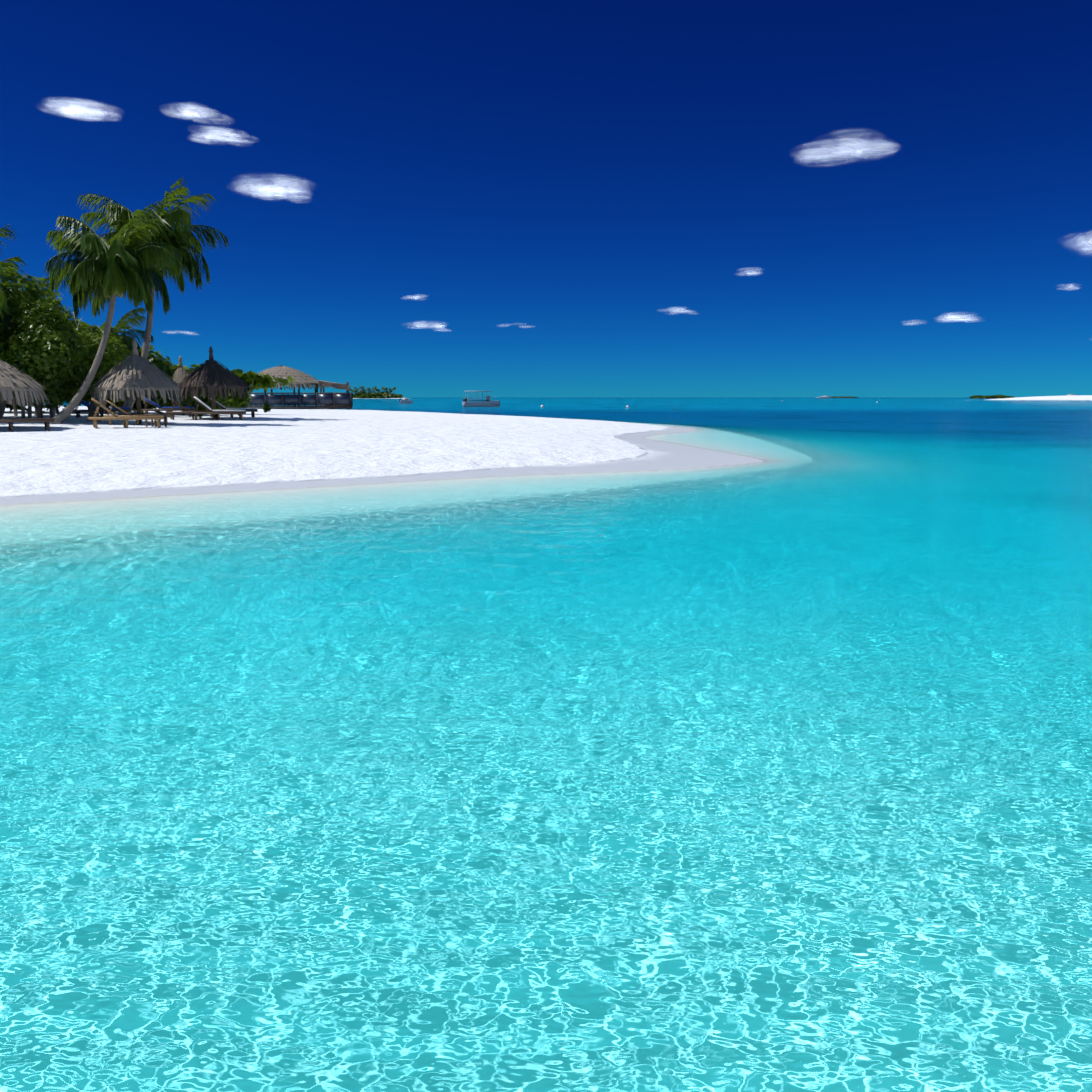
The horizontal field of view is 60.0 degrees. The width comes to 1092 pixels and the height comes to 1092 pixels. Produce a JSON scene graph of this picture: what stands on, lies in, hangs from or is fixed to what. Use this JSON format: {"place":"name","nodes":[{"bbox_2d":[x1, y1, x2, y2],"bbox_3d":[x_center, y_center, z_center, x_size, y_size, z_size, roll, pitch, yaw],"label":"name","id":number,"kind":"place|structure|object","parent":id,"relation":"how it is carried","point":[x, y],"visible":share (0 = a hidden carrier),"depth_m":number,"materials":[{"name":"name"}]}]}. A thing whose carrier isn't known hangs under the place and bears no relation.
{"place":"outdoors","nodes":[
{"label":"outdoors","id":0,"kind":"place"},
{"bbox_2d":[40,96,123,121],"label":"cloud","id":1,"kind":"structure","parent":0,"point":[77,111],"depth_m":3002.72,"materials":[{"name":"white"}]},
{"bbox_2d":[161,330,196,334],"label":"cloud","id":2,"kind":"structure","parent":0,"point":[169,332],"depth_m":13554.67,"materials":[{"name":"white"}]},
{"bbox_2d":[159,102,234,125],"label":"cloud","id":3,"kind":"structure","parent":0,"point":[191,114],"depth_m":3236.82,"materials":[{"name":"white"}]},
{"bbox_2d":[187,125,258,146],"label":"cloud","id":4,"kind":"structure","parent":0,"point":[216,139],"depth_m":3753.84,"materials":[{"name":"white"}]},
{"bbox_2d":[231,172,312,203],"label":"cloud","id":5,"kind":"structure","parent":0,"point":[253,187],"depth_m":5018.50,"materials":[{"name":"white"}]},
{"bbox_2d":[0,406,762,504],"bbox_3d":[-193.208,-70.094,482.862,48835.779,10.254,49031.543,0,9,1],"label":"beach","id":6,"kind":"structure","parent":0,"point":[72,457],"depth_m":19.47,"materials":[{"name":"white sand"}]},
{"bbox_2d":[0,224,42,362],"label":"palm","id":7,"kind":"object","parent":6,"relation":"on","point":[6,305],"visible":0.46,"depth_m":29.38,"materials":[{"name":"green plant"}]},
{"bbox_2d":[0,360,49,406],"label":"thatched umbrella","id":8,"kind":"object","parent":6,"relation":"on","point":[20,385],"visible":1,"depth_m":25.05,"materials":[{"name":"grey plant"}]},
{"bbox_2d":[0,418,54,431],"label":"lounger","id":9,"kind":"object","parent":6,"relation":"on","point":[11,421],"visible":0.98,"depth_m":24.66,"materials":[{"name":"brown wood"}]},
{"bbox_2d":[0,266,70,326],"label":"tree","id":10,"kind":"object","parent":6,"relation":"on","point":[28,283],"visible":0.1,"depth_m":31.55,"materials":[{"name":"green plant"}]},
{"bbox_2d":[0,277,73,417],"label":"tree","id":11,"kind":"object","parent":6,"relation":"on","point":[2,406],"visible":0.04,"depth_m":32.66,"materials":[{"name":"green plant"}]},
{"bbox_2d":[0,296,88,417],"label":"tree","id":12,"kind":"object","parent":6,"relation":"on","point":[53,337],"visible":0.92,"depth_m":29.25,"materials":[{"name":"green plant"}]},
{"bbox_2d":[1,276,91,415],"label":"tree","id":13,"kind":"object","parent":6,"relation":"on","point":[73,322],"visible":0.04,"depth_m":34.71,"materials":[{"name":"green plant"}]},
{"bbox_2d":[22,311,82,416],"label":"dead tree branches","id":14,"kind":"object","parent":6,"relation":"on","point":[54,409],"visible":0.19,"depth_m":31.83,"materials":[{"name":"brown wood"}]},
{"bbox_2d":[6,324,131,421],"bbox_3d":[-15.960,-5.688,31.519,4.138,3.256,3.073,-4,10,-26],"label":"tree","id":15,"kind":"object","parent":6,"relation":"on","point":[77,376],"visible":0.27,"depth_m":31.18,"materials":[{"name":"green plant"}]},
{"bbox_2d":[73,401,130,417],"bbox_3d":[-16.481,-5.150,35.083,1.954,0.791,0.660,-3,9,-20],"label":"lounger","id":16,"kind":"object","parent":6,"relation":"on","point":[101,410],"visible":0.62,"depth_m":34.85,"materials":[{"name":"blue fabric"}]},
{"bbox_2d":[70,307,153,413],"bbox_3d":[-18.072,-7.518,39.216,3.560,4.596,3.341,4,10,26],"label":"tree","id":17,"kind":"object","parent":6,"relation":"on","point":[115,331],"visible":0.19,"depth_m":38.90,"materials":[{"name":"green plant"}]},
{"bbox_2d":[44,201,181,423],"bbox_3d":[-13.577,-7.167,29.820,4.218,7.117,4.103,0,9,1],"label":"palm","id":18,"kind":"object","parent":6,"relation":"on","point":[101,269],"visible":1,"depth_m":29.21,"materials":[{"name":"green plant"}]},
{"bbox_2d":[88,398,163,428],"bbox_3d":[-12.002,-3.807,27.012,1.954,0.849,0.660,-5,10,-29],"label":"lounger","id":19,"kind":"object","parent":6,"relation":"on","point":[125,419],"visible":0.98,"depth_m":26.78,"materials":[{"name":"brown wood"}]},
{"bbox_2d":[86,345,176,412],"bbox_3d":[-18.515,-7.333,40.910,5.715,3.369,2.960,3,9,16],"label":"tree behind palms","id":20,"kind":"object","parent":6,"relation":"on","point":[163,365],"visible":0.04,"depth_m":40.24,"materials":[{"name":"green plant"}]},
{"bbox_2d":[90,339,183,423],"bbox_3d":[-13.152,-5.125,30.411,2.760,2.992,2.762,0,9,1],"label":"umbrella","id":21,"kind":"object","parent":6,"relation":"on","point":[135,376],"visible":1,"depth_m":29.72,"materials":[{"name":"grey wicker"}]},
{"bbox_2d":[103,399,171,424],"bbox_3d":[-12.906,-4.233,29.860,1.954,0.807,0.660,-4,10,-26],"label":"lounger","id":22,"kind":"object","parent":6,"relation":"on","point":[128,414],"visible":0.6,"depth_m":29.49,"materials":[{"name":"brown wood"}]},
{"bbox_2d":[6,364,293,413],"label":"trees","id":23,"kind":"object","parent":6,"relation":"on","point":[253,380],"visible":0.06,"depth_m":43.70,"materials":[{"name":"green plant"}]},
{"bbox_2d":[77,177,228,414],"bbox_3d":[-15.232,-9.522,37.104,5.370,9.408,4.965,0,9,1],"label":"tall palm","id":24,"kind":"object","parent":6,"relation":"on","point":[183,240],"visible":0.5,"depth_m":36.32,"materials":[{"name":"green plant"}]},
{"bbox_2d":[144,414,166,426],"bbox_3d":[-11.670,-3.752,28.283,0.500,0.390,0.500,0,9,1],"label":"side table","id":25,"kind":"object","parent":6,"relation":"on","point":[151,422],"visible":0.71,"depth_m":28.09,"materials":[{"name":"brown wood"}]},
{"bbox_2d":[96,374,230,414],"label":"bushes","id":26,"kind":"object","parent":6,"relation":"on","point":[189,402],"visible":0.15,"depth_m":39.88,"materials":[{"name":"green plant"}]},
{"bbox_2d":[141,398,193,416],"bbox_3d":[-15.205,-5.601,38.012,1.954,0.791,0.660,-3,9,-16],"label":"lounger","id":27,"kind":"object","parent":6,"relation":"on","point":[167,409],"visible":0.81,"depth_m":37.71,"materials":[{"name":"blue fabric"}]},
{"bbox_2d":[169,356,198,414],"bbox_3d":[-15.466,-6.677,40.242,1.618,2.768,1.616,0,9,1],"label":"umbrella","id":28,"kind":"object","parent":6,"relation":"on","point":[180,373],"visible":0.29,"depth_m":39.88,"materials":[{"name":"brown wood"}]},
{"bbox_2d":[166,398,219,419],"bbox_3d":[-13.339,-5.213,35.888,1.954,0.828,0.660,-5,10,-28],"label":"lounger","id":29,"kind":"object","parent":6,"relation":"on","point":[186,411],"visible":0.56,"depth_m":35.52,"materials":[{"name":"brown wood"}]},
{"bbox_2d":[194,409,202,417],"bbox_3d":[-13.364,-5.126,36.428,0.295,0.425,0.396,-8,12,-42],"label":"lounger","id":30,"kind":"object","parent":6,"relation":"on","point":[200,415],"depth_m":36.38,"materials":[{"name":"brown wood"}]},
{"bbox_2d":[177,346,249,418],"bbox_3d":[-13.047,-6.233,36.995,2.821,3.088,2.864,0,9,1],"label":"thatched umbrella","id":31,"kind":"object","parent":6,"relation":"on","point":[212,376],"visible":0.98,"depth_m":36.22,"materials":[{"name":"wicker"}]},
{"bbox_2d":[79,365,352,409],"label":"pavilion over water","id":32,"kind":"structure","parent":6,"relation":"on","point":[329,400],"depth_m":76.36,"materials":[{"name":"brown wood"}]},
{"bbox_2d":[192,396,245,419],"bbox_3d":[-12.469,-5.241,35.963,1.954,0.896,0.660,-4,10,-23],"label":"lounger","id":33,"kind":"object","parent":6,"relation":"on","point":[217,412],"visible":0.94,"depth_m":35.72,"materials":[{"name":"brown wood"}]},
{"bbox_2d":[192,388,250,410],"bbox_3d":[-15.204,-6.538,42.541,3.750,1.420,1.645,-3,9,-19],"label":"hedge behind umbrellas","id":34,"kind":"object","parent":6,"relation":"on","point":[234,401],"visible":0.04,"depth_m":42.56,"materials":[{"name":"green plant"}]},
{"bbox_2d":[207,397,257,417],"bbox_3d":[-12.918,-5.715,38.897,1.954,0.846,0.660,-4,10,-23],"label":"lounger","id":35,"kind":"object","parent":6,"relation":"on","point":[252,410],"visible":0.69,"depth_m":38.81,"materials":[{"name":"fabric"}]},
{"bbox_2d":[238,402,246,415],"bbox_3d":[-12.783,-5.775,39.762,0.477,0.614,0.340,-3,9,-17],"label":"beach plant","id":36,"kind":"object","parent":6,"relation":"on","point":[242,405],"depth_m":39.71,"materials":[{"name":"green plant"}]},
{"bbox_2d":[263,402,270,412],"bbox_3d":[-13.091,-6.504,44.384,0.409,0.480,0.304,2,9,15],"label":"beach plant","id":37,"kind":"object","parent":6,"relation":"on","point":[266,407],"depth_m":44.33,"materials":[{"name":"green plant"}]},
{"bbox_2d":[353,398,409,398],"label":"island ground","id":38,"kind":"structure","parent":0,"point":[378,398],"depth_m":1243.57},
{"bbox_2d":[350,386,402,397],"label":"island trees","id":39,"kind":"object","parent":38,"relation":"on","point":[363,393],"visible":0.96,"depth_m":1251.48,"materials":[{"name":"green plant"}]},
{"bbox_2d":[404,294,426,299],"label":"cloud","id":40,"kind":"structure","parent":0,"point":[407,298],"depth_m":9163.42,"materials":[{"name":"white"}]},
{"bbox_2d":[403,321,446,330],"bbox_3d":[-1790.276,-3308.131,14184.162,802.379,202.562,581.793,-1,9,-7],"label":"cloud","id":41,"kind":"structure","parent":0,"point":[425,325],"depth_m":14039.02,"materials":[{"name":"white"}]},
{"bbox_2d":[499,323,532,327],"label":"cloud","id":42,"kind":"structure","parent":0,"point":[518,326],"depth_m":14518.14,"materials":[{"name":"white"}]},
{"bbox_2d":[0,398,1091,1091],"bbox_3d":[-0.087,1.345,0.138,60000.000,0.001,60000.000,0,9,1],"label":"water surface","id":43,"kind":"object","parent":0,"point":[772,772],"visible":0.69,"depth_m":3.46,"materials":[{"name":"teal liquid"}]},
{"bbox_2d":[399,397,412,403],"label":"boat","id":44,"kind":"object","parent":43,"relation":"on","point":[405,400],"visible":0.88,"depth_m":214.41,"materials":[{"name":"white"}]},
{"bbox_2d":[462,391,499,406],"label":"motor boat","id":45,"kind":"object","parent":43,"relation":"on","point":[487,403],"visible":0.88,"depth_m":136.88,"materials":[{"name":"white"}]},
{"bbox_2d":[0,0,1091,397],"label":"sky","id":46,"kind":"structure","parent":0,"point":[577,172],"materials":[{"name":"blue"}]},
{"bbox_2d":[656,307,694,314],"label":"cloud","id":47,"kind":"structure","parent":0,"point":[678,308],"depth_m":12823.77,"materials":[{"name":"white"}]},
{"bbox_2d":[734,267,761,275],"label":"cloud","id":48,"kind":"structure","parent":0,"point":[751,272],"depth_m":6921.81,"materials":[{"name":"white"}]},
{"bbox_2d":[793,127,898,165],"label":"cloud","id":49,"kind":"structure","parent":0,"point":[864,145],"depth_m":4414.71,"materials":[{"name":"white"}]},
{"bbox_2d":[905,320,924,324],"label":"cloud","id":50,"kind":"structure","parent":0,"point":[914,322],"depth_m":12637.17,"materials":[{"name":"white"}]},
{"bbox_2d":[935,312,983,322],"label":"cloud","id":51,"kind":"structure","parent":0,"point":[956,318],"depth_m":12598.99,"materials":[{"name":"white"}]},
{"bbox_2d":[989,395,1091,399],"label":"sandbank","id":52,"kind":"object","parent":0,"point":[1079,397],"depth_m":503.10,"materials":[{"name":"white sand"}]},
{"bbox_2d":[1057,283,1080,290],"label":"cloud","id":53,"kind":"structure","parent":0,"point":[1071,288],"depth_m":9459.29,"materials":[{"name":"white"}]},
{"bbox_2d":[1062,231,1091,255],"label":"cloud","id":54,"kind":"structure","parent":0,"point":[1088,243],"depth_m":5875.33,"materials":[{"name":"white"}]},
{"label":"island ground","id":55,"kind":"structure","parent":0,"visible":0},
{"bbox_2d":[832,396,857,397],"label":"island trees","id":56,"kind":"object","parent":55,"relation":"on","point":[843,397],"visible":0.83,"depth_m":3752.54,"materials":[{"name":"green plant"}]},
{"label":"island ground","id":57,"kind":"structure","parent":0,"visible":0},
{"bbox_2d":[969,395,1014,398],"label":"island trees","id":58,"kind":"object","parent":57,"relation":"on","point":[989,396],"visible":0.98,"depth_m":1332.37,"materials":[{"name":"green plant"}]}
]}

